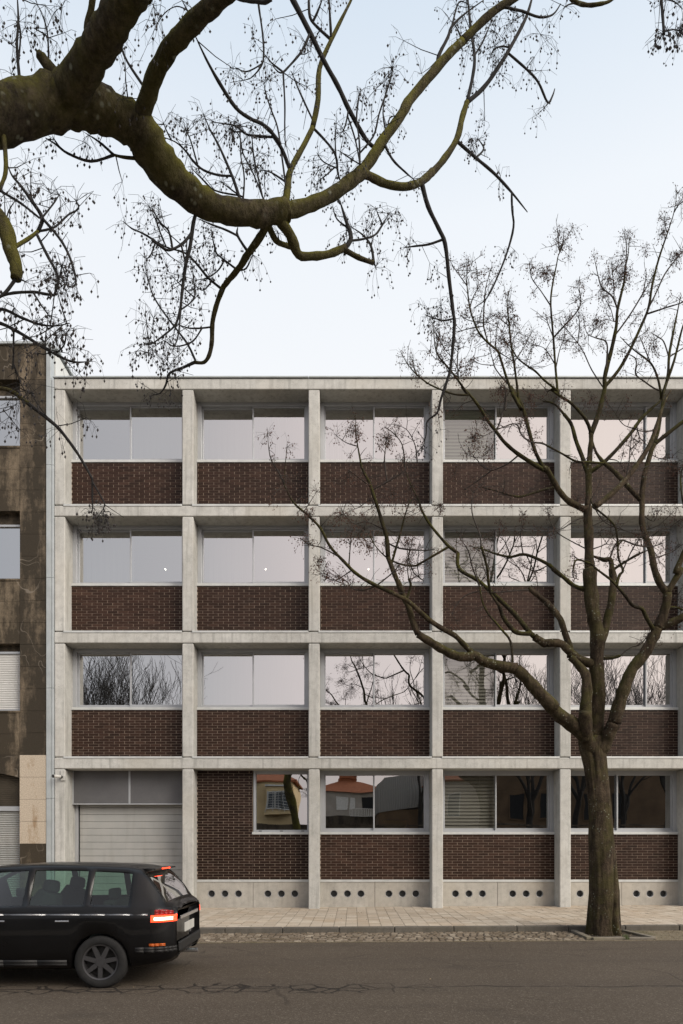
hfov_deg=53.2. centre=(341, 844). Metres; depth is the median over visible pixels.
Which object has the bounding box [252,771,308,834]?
window
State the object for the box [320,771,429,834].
window
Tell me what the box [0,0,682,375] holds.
sky
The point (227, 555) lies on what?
window
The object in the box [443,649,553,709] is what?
window
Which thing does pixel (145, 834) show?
garage door
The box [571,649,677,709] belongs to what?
window
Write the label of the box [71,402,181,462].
window
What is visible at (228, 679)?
window
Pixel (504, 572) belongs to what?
window
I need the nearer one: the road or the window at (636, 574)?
the road
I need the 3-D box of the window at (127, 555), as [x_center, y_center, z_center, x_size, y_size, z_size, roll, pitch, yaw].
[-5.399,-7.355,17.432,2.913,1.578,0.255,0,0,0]
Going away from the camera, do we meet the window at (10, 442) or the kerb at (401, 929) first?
the kerb at (401, 929)
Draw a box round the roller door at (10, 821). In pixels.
[0,811,21,896]
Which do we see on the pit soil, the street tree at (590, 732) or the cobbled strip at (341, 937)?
the street tree at (590, 732)
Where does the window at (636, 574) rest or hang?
in the office building at (244, 709)
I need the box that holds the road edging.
[197,940,661,942]
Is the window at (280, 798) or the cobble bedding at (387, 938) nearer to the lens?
the cobble bedding at (387, 938)
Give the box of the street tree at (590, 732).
[258,182,682,935]
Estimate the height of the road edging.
0.353 m
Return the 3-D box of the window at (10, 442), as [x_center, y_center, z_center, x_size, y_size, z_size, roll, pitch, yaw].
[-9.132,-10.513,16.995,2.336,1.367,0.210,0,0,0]
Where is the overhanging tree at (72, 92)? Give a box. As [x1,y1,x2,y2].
[0,0,682,541]
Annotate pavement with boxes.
[199,905,682,926]
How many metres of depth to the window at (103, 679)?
17.47 m
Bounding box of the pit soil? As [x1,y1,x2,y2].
[570,932,638,939]
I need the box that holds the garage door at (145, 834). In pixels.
[80,805,181,894]
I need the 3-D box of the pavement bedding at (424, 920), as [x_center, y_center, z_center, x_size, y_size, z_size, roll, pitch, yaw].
[0.000,1.600,15.540,80.000,0.300,4.720,0,0,0]
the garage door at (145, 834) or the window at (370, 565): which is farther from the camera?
the garage door at (145, 834)
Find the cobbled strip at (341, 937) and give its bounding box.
[198,931,583,941]
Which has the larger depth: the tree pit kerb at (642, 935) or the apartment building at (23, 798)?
the apartment building at (23, 798)
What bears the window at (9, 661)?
in the apartment building at (23, 798)
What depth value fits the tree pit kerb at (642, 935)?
12.00 m
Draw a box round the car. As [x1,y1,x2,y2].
[0,862,199,987]
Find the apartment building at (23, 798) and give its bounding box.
[0,341,73,896]
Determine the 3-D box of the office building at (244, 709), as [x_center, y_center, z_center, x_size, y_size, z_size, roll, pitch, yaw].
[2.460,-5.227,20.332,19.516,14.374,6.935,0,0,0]
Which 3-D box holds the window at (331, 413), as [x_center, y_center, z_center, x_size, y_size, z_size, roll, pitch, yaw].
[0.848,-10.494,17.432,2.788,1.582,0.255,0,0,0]
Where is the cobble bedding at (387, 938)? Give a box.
[201,932,585,941]
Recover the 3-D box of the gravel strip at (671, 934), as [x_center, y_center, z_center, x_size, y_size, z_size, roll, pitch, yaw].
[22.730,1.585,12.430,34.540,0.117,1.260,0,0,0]
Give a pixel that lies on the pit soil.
(623, 933)
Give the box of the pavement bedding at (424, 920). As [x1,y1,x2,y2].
[205,906,672,927]
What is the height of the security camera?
0.260 m
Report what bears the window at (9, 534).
in the apartment building at (23, 798)
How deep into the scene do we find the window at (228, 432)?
17.47 m
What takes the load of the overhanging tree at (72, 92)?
on the near pavement
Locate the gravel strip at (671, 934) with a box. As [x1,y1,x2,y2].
[634,930,682,939]
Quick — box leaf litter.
[133,908,682,986]
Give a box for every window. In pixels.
[0,396,19,447]
[0,525,19,580]
[0,652,19,712]
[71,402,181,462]
[71,525,181,585]
[71,649,181,709]
[197,402,308,462]
[197,525,308,585]
[197,649,308,709]
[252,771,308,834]
[320,402,429,462]
[320,525,429,585]
[320,649,429,709]
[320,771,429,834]
[443,402,554,462]
[443,525,554,585]
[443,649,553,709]
[443,771,554,834]
[571,402,677,462]
[571,525,677,585]
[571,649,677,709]
[571,771,677,834]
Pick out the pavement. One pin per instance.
(416, 916)
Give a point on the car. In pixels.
(151, 918)
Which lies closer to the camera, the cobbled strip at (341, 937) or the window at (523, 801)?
the cobbled strip at (341, 937)
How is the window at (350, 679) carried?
in the office building at (244, 709)
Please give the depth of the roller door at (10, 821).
17.06 m
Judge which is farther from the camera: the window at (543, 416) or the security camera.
the window at (543, 416)
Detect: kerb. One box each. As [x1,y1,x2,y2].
[200,924,682,933]
[571,930,655,939]
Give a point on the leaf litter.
(515, 932)
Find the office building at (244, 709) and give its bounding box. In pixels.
[46,343,682,908]
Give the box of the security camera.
[52,770,65,780]
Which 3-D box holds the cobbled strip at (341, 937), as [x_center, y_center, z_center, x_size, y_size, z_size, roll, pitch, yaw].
[-5.324,1.735,12.464,19.325,0.180,1.311,0,0,0]
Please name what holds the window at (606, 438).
in the office building at (244, 709)
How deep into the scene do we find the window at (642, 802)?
17.47 m
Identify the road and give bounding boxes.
[0,940,682,1023]

